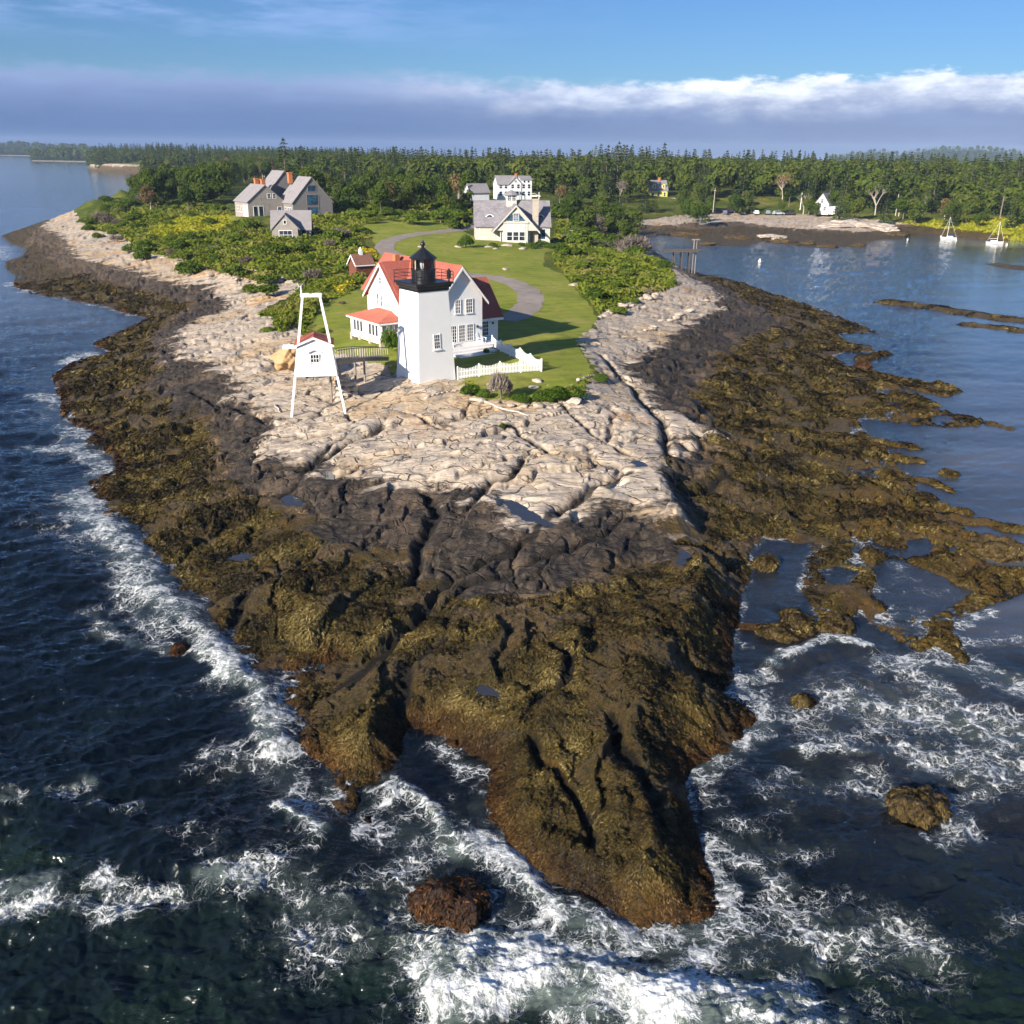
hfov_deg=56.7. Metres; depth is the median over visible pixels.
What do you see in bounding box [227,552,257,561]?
pool water
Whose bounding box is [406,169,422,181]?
broadleaf tree
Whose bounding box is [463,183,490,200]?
grey barn
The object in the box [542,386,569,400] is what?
hedge
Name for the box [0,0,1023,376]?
sky
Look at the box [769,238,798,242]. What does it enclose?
shore ledge
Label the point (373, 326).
window
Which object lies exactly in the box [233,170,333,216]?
shingled house
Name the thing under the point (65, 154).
distant forest
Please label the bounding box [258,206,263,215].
window
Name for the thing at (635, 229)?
shrub
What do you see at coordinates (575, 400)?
rock block
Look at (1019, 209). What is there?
broadleaf tree
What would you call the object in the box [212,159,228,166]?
broadleaf tree
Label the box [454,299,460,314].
window
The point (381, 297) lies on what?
window
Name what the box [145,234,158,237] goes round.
shrub
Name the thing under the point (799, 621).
boulder
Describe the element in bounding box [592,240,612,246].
dead shrub
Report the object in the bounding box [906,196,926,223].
broadleaf tree
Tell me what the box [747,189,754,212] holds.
spruce tree
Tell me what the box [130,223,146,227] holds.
shrub
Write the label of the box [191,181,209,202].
broadleaf tree
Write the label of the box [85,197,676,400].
undergrowth
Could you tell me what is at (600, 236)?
shrub
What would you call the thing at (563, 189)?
broadleaf tree
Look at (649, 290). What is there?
dead shrub
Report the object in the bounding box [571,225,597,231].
shrub
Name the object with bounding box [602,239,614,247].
shrub
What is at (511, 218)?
cupola cottage
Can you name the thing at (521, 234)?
window
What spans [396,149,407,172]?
spruce tree
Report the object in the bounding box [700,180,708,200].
spruce tree
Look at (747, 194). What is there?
broadleaf tree
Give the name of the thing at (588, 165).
spruce tree
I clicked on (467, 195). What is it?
broadleaf tree
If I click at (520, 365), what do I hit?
picket fence
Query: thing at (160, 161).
spruce tree
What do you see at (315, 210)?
gable window
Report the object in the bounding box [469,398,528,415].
driftwood log
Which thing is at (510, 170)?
spruce tree
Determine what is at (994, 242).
sailboat
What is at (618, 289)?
shrub
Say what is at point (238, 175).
broadleaf tree
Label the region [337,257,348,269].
shrub
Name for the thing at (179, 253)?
shrub
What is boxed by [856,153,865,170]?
spruce tree
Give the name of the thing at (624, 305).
rock block
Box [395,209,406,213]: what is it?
shrub
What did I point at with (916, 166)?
spruce tree
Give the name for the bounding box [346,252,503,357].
keeper house
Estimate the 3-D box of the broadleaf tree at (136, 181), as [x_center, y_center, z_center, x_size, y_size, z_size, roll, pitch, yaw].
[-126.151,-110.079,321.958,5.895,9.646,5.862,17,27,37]
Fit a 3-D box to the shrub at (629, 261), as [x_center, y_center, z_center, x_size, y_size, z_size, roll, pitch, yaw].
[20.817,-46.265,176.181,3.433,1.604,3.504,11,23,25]
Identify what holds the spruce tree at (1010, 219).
on the ground at (669, 206)
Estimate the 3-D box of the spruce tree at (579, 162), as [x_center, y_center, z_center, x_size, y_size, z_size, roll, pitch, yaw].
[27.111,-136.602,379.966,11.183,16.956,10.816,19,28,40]
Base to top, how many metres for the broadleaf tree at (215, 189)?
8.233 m
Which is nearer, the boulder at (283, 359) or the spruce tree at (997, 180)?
the boulder at (283, 359)
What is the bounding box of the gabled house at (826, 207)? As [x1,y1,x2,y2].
[815,192,838,214]
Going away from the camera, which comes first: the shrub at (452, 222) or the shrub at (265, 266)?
the shrub at (265, 266)
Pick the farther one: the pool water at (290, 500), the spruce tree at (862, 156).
the spruce tree at (862, 156)
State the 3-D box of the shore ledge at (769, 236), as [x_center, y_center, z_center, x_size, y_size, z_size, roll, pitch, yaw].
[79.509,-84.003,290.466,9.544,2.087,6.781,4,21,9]
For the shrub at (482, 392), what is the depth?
84.44 m
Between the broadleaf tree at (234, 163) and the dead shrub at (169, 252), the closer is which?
the dead shrub at (169, 252)
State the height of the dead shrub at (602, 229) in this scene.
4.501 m
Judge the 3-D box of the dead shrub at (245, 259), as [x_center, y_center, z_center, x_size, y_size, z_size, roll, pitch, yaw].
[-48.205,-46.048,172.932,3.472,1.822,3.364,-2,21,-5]
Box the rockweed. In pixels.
[13,269,1023,927]
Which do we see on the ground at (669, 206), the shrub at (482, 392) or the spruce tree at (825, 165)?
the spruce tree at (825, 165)
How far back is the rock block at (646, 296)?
142.38 m
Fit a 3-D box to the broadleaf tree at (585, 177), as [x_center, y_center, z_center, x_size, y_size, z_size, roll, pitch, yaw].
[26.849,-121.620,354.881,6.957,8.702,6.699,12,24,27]
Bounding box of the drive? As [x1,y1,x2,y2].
[374,221,544,321]
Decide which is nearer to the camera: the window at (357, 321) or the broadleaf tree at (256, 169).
the window at (357, 321)
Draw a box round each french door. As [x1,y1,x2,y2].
[451,325,456,342]
[458,324,465,342]
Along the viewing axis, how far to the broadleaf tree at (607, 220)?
269.94 m
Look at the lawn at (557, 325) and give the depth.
126.72 m
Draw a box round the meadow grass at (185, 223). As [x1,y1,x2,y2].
[147,214,1023,240]
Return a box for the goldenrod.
[334,247,378,291]
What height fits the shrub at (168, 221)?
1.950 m
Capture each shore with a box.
[0,148,28,155]
[0,164,1023,931]
[32,160,84,161]
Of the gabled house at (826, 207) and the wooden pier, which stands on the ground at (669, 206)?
the gabled house at (826, 207)
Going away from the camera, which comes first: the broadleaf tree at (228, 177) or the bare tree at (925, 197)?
the broadleaf tree at (228, 177)
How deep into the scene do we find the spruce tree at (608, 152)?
401.24 m
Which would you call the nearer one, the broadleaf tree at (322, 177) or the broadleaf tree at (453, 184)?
the broadleaf tree at (322, 177)
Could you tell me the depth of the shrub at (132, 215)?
257.81 m
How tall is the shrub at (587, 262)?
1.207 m
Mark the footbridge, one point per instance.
(348, 359)
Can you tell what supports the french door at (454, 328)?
in the keeper house at (475, 308)
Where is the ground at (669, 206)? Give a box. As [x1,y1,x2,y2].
[74,160,1023,405]
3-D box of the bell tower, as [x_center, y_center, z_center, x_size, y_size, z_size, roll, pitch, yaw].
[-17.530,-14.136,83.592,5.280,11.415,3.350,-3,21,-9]
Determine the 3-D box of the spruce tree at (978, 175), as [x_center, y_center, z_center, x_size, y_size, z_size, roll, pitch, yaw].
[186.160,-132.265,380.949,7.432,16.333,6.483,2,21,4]
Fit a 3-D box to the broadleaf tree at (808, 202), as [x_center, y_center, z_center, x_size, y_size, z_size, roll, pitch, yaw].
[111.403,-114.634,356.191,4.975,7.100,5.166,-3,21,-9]
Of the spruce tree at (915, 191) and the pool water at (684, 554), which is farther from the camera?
the spruce tree at (915, 191)
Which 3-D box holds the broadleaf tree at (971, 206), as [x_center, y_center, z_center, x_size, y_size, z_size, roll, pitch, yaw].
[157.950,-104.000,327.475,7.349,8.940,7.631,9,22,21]
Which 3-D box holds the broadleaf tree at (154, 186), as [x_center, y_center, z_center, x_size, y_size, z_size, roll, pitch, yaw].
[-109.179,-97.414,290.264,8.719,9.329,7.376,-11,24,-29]
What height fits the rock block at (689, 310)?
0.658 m
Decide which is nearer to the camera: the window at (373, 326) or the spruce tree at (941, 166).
the window at (373, 326)
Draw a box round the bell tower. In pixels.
[282,287,345,416]
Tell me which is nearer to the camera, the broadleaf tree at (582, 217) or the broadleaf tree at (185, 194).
the broadleaf tree at (582, 217)
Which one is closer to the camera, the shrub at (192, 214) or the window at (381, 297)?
the window at (381, 297)
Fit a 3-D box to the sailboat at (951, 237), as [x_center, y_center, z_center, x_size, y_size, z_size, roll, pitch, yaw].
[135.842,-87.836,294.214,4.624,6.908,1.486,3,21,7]
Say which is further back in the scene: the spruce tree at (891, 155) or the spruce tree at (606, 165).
the spruce tree at (891, 155)
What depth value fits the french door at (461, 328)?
102.47 m
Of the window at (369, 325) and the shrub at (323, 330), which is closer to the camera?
the window at (369, 325)
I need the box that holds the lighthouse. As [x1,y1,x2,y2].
[394,240,455,383]
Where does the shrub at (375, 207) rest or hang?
on the ground at (669, 206)
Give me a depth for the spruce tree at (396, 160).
453.99 m
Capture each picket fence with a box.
[457,358,541,379]
[491,335,540,367]
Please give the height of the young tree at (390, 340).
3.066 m
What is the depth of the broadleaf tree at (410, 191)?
256.18 m
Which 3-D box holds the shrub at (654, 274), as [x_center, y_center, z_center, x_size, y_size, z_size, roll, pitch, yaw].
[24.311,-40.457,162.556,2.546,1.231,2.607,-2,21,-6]
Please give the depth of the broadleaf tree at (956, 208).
324.95 m
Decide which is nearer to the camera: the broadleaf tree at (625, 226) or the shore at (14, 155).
the broadleaf tree at (625, 226)
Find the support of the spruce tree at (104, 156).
on the ground at (669, 206)
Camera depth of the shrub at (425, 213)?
238.91 m
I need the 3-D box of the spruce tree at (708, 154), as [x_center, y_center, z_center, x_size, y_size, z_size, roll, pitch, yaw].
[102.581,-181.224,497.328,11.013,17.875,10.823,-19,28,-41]
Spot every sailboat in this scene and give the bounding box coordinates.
[941,217,956,239]
[986,222,1003,243]
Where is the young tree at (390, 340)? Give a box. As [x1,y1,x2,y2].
[380,328,397,350]
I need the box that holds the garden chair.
[476,333,486,342]
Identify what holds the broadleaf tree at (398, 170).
on the ground at (669, 206)
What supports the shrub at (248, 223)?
on the ground at (669, 206)
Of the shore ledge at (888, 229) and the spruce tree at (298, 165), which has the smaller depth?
the shore ledge at (888, 229)
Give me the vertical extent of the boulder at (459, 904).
1.452 m
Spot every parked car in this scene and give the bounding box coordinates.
[772,211,784,214]
[784,210,795,214]
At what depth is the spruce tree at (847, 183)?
373.40 m
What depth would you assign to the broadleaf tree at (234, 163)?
441.84 m
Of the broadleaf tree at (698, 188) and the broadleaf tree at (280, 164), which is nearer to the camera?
the broadleaf tree at (698, 188)
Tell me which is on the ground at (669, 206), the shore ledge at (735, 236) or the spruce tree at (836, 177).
the spruce tree at (836, 177)
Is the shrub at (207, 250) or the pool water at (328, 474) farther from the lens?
the shrub at (207, 250)
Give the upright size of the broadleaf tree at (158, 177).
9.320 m
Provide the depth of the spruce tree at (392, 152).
421.31 m
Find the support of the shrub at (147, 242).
on the ground at (669, 206)
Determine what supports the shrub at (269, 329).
on the ground at (669, 206)
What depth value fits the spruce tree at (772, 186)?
395.03 m
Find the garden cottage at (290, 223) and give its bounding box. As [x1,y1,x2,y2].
[270,210,312,238]
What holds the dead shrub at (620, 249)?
on the ground at (669, 206)
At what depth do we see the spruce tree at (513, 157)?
411.55 m
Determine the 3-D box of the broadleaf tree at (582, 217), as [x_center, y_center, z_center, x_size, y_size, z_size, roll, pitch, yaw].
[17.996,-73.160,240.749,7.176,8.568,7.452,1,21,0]
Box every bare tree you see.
[615,179,627,200]
[773,172,794,198]
[795,191,815,213]
[864,180,892,214]
[919,190,935,202]
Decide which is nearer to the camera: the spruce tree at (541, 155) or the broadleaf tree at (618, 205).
the broadleaf tree at (618, 205)
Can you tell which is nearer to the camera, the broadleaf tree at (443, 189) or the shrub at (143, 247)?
the shrub at (143, 247)
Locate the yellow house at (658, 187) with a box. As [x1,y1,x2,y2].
[646,177,668,196]
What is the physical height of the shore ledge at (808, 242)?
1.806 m
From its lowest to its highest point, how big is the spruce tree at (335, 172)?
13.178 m
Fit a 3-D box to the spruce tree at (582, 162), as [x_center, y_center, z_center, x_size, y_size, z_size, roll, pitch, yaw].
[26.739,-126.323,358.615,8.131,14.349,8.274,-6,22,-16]
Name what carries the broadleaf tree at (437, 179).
on the ground at (669, 206)
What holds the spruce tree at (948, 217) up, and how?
on the ground at (669, 206)
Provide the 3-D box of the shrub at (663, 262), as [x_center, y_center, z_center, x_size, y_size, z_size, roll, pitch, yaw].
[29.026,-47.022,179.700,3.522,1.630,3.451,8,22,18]
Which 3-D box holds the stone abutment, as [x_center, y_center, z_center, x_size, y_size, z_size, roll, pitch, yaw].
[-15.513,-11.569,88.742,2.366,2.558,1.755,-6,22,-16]
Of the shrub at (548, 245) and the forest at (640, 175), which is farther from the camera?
the forest at (640, 175)
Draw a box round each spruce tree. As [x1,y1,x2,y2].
[102,146,107,163]
[153,145,162,168]
[188,147,195,163]
[274,138,296,177]
[292,145,310,178]
[305,148,312,166]
[311,149,317,169]
[327,169,333,196]
[333,154,338,178]
[334,148,355,185]
[347,148,356,182]
[347,154,365,184]
[389,151,398,166]
[392,146,399,166]
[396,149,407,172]
[419,146,424,159]
[440,168,447,194]
[470,147,475,160]
[483,162,491,189]
[498,149,503,165]
[499,148,511,174]
[499,150,511,173]
[509,150,515,173]
[520,165,526,175]
[530,151,535,190]
[533,152,549,190]
[550,155,562,192]
[551,183,562,206]
[563,183,575,213]
[569,150,584,190]
[576,189,582,210]
[577,187,585,207]
[579,159,592,197]
[584,152,594,187]
[590,154,606,191]
[594,154,617,190]
[602,162,618,201]
[604,145,611,164]
[611,141,623,187]
[617,158,628,190]
[619,189,628,219]
[636,147,644,161]
[639,187,653,211]
[648,150,655,178]
[649,193,660,211]
[660,143,668,160]
[662,151,675,189]
[696,158,702,180]
[699,164,709,189]
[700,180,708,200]
[704,161,716,194]
[705,149,712,159]
[732,150,752,187]
[732,154,755,197]
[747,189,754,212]
[763,164,776,193]
[780,150,785,166]
[792,149,803,188]
[796,167,809,192]
[797,173,815,200]
[811,157,828,195]
[811,175,818,198]
[821,154,829,188]
[824,170,835,193]
[829,190,846,220]
[830,173,838,191]
[839,169,854,200]
[842,202,852,219]
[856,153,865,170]
[858,168,872,207]
[872,165,902,212]
[873,166,888,212]
[878,194,893,223]
[887,151,894,166]
[901,171,910,198]
[906,179,918,211]
[910,155,920,177]
[923,166,943,213]
[934,159,945,200]
[940,198,957,226]
[941,157,952,197]
[943,159,953,176]
[964,159,977,190]
[972,162,980,185]
[977,167,991,206]
[981,158,988,176]
[986,168,1010,215]
[986,177,999,212]
[995,154,1002,170]
[1000,154,1009,171]
[1000,174,1011,207]
[1002,165,1023,212]
[1002,194,1017,227]
[1008,155,1023,196]
[1014,154,1021,170]
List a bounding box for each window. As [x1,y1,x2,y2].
[253,206,258,215]
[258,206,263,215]
[279,230,292,236]
[306,194,318,205]
[307,185,316,191]
[307,207,319,214]
[310,354,320,371]
[353,319,356,329]
[356,319,359,330]
[360,321,362,331]
[368,323,371,334]
[372,324,374,335]
[375,325,378,336]
[380,294,382,307]
[394,324,397,332]
[433,334,441,350]
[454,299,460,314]
[465,298,472,313]
[467,323,473,340]
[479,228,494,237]
[482,321,488,335]
[507,232,512,240]
[513,213,518,220]
[513,232,518,240]
[519,232,524,240]
[538,229,545,239]
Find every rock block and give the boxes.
[477,398,486,402]
[533,403,543,408]
[566,397,581,404]
[618,304,628,307]
[643,294,650,298]
[672,315,679,319]
[684,308,694,311]
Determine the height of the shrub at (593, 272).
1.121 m
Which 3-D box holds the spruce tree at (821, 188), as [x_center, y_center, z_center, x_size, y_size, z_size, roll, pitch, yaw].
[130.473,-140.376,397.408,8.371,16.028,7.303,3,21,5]
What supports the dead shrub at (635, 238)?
on the ground at (669, 206)
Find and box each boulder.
[169,642,189,655]
[269,342,295,370]
[406,874,492,933]
[748,553,780,571]
[754,622,805,643]
[779,612,813,629]
[789,693,817,708]
[816,612,856,635]
[853,358,872,370]
[885,784,952,830]
[938,468,960,478]
[966,533,1023,566]
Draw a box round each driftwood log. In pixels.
[424,391,453,398]
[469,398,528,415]
[576,374,592,381]
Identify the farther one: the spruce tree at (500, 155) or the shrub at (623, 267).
the spruce tree at (500, 155)
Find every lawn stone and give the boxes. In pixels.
[528,385,539,388]
[532,378,542,382]
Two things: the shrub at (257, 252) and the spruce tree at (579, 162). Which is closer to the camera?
the shrub at (257, 252)
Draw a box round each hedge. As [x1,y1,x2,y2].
[530,389,553,401]
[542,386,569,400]
[567,385,587,397]
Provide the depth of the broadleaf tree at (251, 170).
477.25 m
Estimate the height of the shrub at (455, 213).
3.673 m
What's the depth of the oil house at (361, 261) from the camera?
156.50 m
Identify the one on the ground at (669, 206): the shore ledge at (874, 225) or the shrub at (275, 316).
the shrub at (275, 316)
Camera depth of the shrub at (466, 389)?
85.12 m
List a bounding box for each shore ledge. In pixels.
[669,232,700,235]
[699,241,720,245]
[723,234,753,239]
[756,234,786,239]
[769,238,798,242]
[799,240,815,244]
[816,243,837,247]
[817,222,857,227]
[824,219,864,223]
[847,243,866,246]
[851,222,895,229]
[875,226,899,232]
[885,232,910,236]
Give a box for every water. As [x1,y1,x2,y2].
[0,153,1023,1023]
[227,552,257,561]
[281,495,307,505]
[322,471,333,478]
[475,685,502,698]
[499,499,553,526]
[597,483,616,488]
[631,460,647,466]
[677,550,691,564]
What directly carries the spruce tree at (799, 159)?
on the ground at (669, 206)
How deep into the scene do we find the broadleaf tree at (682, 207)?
339.22 m
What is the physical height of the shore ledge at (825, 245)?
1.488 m
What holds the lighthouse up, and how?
on the lawn at (557, 325)
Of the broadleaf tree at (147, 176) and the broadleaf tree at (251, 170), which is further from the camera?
the broadleaf tree at (251, 170)
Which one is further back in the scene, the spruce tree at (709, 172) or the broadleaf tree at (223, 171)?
the spruce tree at (709, 172)
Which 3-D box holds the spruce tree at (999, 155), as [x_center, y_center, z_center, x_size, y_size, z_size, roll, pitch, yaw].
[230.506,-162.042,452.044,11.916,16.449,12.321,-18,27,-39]
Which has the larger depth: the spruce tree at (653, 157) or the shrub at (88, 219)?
the spruce tree at (653, 157)
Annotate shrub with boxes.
[76,216,97,223]
[80,224,94,230]
[90,211,108,217]
[91,232,104,237]
[97,214,116,222]
[98,195,111,199]
[99,204,110,210]
[106,229,117,234]
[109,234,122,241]
[110,204,126,210]
[111,208,121,212]
[111,218,122,223]
[116,220,128,225]
[121,244,134,251]
[122,198,137,204]
[123,212,142,219]
[125,193,137,198]
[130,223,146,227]
[131,239,152,246]
[132,243,153,251]
[132,250,150,260]
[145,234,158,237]
[161,219,176,224]
[161,234,176,241]
[164,238,187,247]
[164,248,176,255]
[168,204,182,208]
[168,249,193,260]
[174,260,205,274]
[180,230,196,238]
[186,212,198,216]
[196,246,218,253]
[200,217,216,223]
[207,253,220,261]
[209,203,226,209]
[219,263,247,275]
[223,234,245,240]
[238,219,260,228]
[238,255,255,262]
[241,283,256,292]
[246,245,260,251]
[252,250,266,256]
[253,283,279,295]
[255,275,279,284]
[258,243,291,253]
[258,264,275,269]
[260,241,271,246]
[260,327,277,332]
[270,313,283,319]
[285,255,301,261]
[290,243,312,250]
[301,268,322,278]
[302,253,315,260]
[317,328,329,332]
[322,229,344,238]
[323,239,336,245]
[332,219,345,224]
[333,200,357,211]
[334,227,350,236]
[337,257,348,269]
[340,238,358,247]
[341,278,365,284]
[346,210,378,218]
[350,226,371,232]
[361,217,374,222]
[370,216,380,222]
[372,202,389,210]
[378,206,396,214]
[387,215,399,220]
[390,201,404,207]
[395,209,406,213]
[403,209,423,223]
[410,211,428,217]
[412,197,431,204]
[428,208,449,222]
[441,208,468,219]
[442,217,460,227]
[446,209,469,219]
[454,199,470,207]
[456,234,474,247]
[459,383,480,395]
[475,388,490,397]
[486,369,512,399]
[488,242,497,246]
[509,394,530,402]
[526,242,537,247]
[534,240,548,246]
[544,243,553,247]
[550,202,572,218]
[552,242,567,247]
[554,244,570,253]
[559,228,570,234]
[563,227,593,244]
[568,247,585,254]
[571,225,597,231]
[572,227,591,233]
[572,260,591,265]
[576,261,588,267]
[584,249,597,253]
[585,287,608,297]
[588,270,598,275]
[589,231,606,241]
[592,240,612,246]
[592,373,608,382]
[593,221,608,234]
[593,243,605,247]
[596,215,604,225]
[600,247,616,251]
[600,251,608,255]
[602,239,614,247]
[605,233,623,241]
[609,306,627,313]
[610,279,622,286]
[611,234,653,252]
[613,287,623,293]
[617,227,638,232]
[617,246,627,251]
[617,258,633,264]
[619,265,634,269]
[620,267,635,275]
[622,230,637,237]
[622,245,644,253]
[624,234,649,242]
[631,298,640,303]
[645,288,652,292]
[647,272,660,277]
[657,259,674,266]
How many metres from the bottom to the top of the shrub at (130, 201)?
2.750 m
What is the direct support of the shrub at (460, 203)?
on the ground at (669, 206)
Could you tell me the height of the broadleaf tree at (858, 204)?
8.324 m
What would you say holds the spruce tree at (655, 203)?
on the ground at (669, 206)
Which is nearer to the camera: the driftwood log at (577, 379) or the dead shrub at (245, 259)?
the driftwood log at (577, 379)
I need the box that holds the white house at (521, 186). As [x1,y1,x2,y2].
[492,173,532,199]
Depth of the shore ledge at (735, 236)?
289.55 m
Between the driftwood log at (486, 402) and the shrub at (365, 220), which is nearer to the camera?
the driftwood log at (486, 402)
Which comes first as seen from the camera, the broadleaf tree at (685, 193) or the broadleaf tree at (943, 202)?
the broadleaf tree at (943, 202)
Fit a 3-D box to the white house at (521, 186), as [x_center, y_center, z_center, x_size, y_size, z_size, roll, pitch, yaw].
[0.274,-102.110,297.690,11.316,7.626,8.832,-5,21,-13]
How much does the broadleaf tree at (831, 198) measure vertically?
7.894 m
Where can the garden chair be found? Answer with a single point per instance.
(479, 338)
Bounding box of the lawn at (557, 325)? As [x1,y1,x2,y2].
[307,217,596,403]
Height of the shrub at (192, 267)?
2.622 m
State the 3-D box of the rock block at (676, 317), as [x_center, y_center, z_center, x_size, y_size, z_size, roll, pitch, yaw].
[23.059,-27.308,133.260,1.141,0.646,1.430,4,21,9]
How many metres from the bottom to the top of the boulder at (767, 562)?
1.199 m
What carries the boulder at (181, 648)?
in the water at (176, 847)
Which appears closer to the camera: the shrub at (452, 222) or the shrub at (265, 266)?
the shrub at (265, 266)
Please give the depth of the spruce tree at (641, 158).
468.80 m
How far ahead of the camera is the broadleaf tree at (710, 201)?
359.84 m
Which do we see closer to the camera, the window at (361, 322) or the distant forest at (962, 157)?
the window at (361, 322)
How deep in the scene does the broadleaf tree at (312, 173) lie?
270.99 m
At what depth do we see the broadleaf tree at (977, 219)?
316.30 m
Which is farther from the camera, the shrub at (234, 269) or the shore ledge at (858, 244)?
the shore ledge at (858, 244)
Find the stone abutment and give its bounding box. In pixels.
[334,374,358,400]
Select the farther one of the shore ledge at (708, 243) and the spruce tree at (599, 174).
the spruce tree at (599, 174)
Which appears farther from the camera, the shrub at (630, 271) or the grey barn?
the grey barn
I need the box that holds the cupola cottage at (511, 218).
[473,190,550,242]
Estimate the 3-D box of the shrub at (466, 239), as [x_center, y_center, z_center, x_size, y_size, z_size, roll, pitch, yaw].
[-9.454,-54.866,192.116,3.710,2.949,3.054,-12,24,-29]
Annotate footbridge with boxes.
[329,346,388,401]
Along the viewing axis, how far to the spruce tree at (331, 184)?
299.79 m
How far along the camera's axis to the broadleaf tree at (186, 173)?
301.47 m
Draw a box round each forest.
[0,140,101,154]
[27,146,132,160]
[85,142,1023,212]
[828,145,1023,161]
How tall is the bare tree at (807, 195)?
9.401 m
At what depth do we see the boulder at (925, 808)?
37.97 m
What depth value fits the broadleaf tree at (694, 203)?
328.79 m
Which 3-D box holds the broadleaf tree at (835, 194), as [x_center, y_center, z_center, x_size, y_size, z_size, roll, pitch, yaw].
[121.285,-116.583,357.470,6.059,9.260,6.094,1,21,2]
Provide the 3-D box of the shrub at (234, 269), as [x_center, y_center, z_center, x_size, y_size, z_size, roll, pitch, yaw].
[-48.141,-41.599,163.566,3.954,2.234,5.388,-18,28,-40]
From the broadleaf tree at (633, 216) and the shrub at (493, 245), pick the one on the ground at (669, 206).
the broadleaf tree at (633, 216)
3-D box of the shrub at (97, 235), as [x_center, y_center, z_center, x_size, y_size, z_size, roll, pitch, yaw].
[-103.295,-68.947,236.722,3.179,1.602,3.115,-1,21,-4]
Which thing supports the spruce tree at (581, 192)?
on the ground at (669, 206)
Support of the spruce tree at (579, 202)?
on the ground at (669, 206)
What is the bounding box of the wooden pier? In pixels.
[662,239,701,273]
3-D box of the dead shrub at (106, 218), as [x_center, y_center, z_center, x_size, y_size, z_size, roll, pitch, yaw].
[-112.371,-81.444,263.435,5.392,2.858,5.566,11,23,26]
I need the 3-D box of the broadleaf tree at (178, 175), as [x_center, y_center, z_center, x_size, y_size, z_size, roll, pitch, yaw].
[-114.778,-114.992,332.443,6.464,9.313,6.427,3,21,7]
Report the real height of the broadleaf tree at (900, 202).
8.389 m
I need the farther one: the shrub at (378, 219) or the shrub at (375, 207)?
the shrub at (375, 207)
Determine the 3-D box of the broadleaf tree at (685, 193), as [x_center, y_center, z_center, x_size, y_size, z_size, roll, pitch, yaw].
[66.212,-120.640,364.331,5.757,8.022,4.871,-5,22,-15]
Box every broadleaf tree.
[125,174,136,194]
[130,173,140,193]
[137,166,154,188]
[138,185,157,208]
[139,175,161,206]
[140,178,170,206]
[152,172,165,189]
[157,162,169,169]
[158,167,177,198]
[164,178,177,202]
[167,167,182,188]
[175,170,184,186]
[177,186,195,208]
[179,168,195,199]
[186,165,217,200]
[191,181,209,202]
[205,177,223,202]
[210,163,230,198]
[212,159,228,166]
[218,160,237,175]
[220,165,234,195]
[227,160,241,181]
[233,168,241,184]
[238,161,247,181]
[239,166,247,182]
[247,164,254,180]
[249,163,258,177]
[259,159,271,175]
[278,161,294,176]
[301,165,327,194]
[301,168,329,193]
[323,173,338,196]
[331,183,345,199]
[337,177,346,187]
[339,182,363,205]
[348,174,358,185]
[355,182,368,199]
[357,170,376,201]
[366,179,390,208]
[383,182,394,195]
[383,189,392,206]
[387,175,398,200]
[391,166,404,178]
[396,174,416,201]
[398,182,423,208]
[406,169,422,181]
[417,174,436,202]
[431,175,439,187]
[436,181,456,203]
[441,193,455,209]
[449,174,461,198]
[450,174,462,197]
[457,171,478,192]
[461,189,473,207]
[554,185,566,201]
[559,195,579,220]
[569,206,596,228]
[576,174,593,196]
[576,185,590,202]
[591,190,610,211]
[594,198,617,220]
[601,216,614,227]
[606,222,618,236]
[613,202,625,220]
[616,218,632,235]
[624,207,643,228]
[676,187,690,203]
[678,197,694,218]
[685,201,699,221]
[688,199,701,221]
[690,201,710,225]
[692,182,706,199]
[705,195,716,210]
[707,180,717,196]
[728,194,742,215]
[738,195,751,212]
[743,191,753,201]
[777,199,786,211]
[802,197,814,215]
[809,202,820,214]
[826,195,834,215]
[831,190,841,205]
[839,193,852,213]
[848,197,865,219]
[894,196,911,219]
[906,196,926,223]
[937,198,949,218]
[942,199,959,222]
[959,197,981,222]
[973,212,984,226]
[979,205,990,221]
[1009,197,1023,223]
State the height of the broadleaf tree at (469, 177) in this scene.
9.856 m
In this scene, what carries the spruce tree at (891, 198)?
on the ground at (669, 206)
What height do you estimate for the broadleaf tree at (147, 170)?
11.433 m
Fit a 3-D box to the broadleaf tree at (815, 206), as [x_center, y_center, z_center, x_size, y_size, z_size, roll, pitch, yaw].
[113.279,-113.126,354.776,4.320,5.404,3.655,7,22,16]
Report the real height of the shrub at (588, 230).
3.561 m
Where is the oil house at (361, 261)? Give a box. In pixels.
[346,247,374,275]
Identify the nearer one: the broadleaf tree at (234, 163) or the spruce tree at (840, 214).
the spruce tree at (840, 214)
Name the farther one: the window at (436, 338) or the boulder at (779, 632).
the window at (436, 338)
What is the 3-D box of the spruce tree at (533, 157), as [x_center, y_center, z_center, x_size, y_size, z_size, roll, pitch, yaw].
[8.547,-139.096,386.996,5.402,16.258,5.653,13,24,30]
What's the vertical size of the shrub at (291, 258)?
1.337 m
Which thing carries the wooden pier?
in the water at (176, 847)
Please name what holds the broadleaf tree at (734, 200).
on the ground at (669, 206)

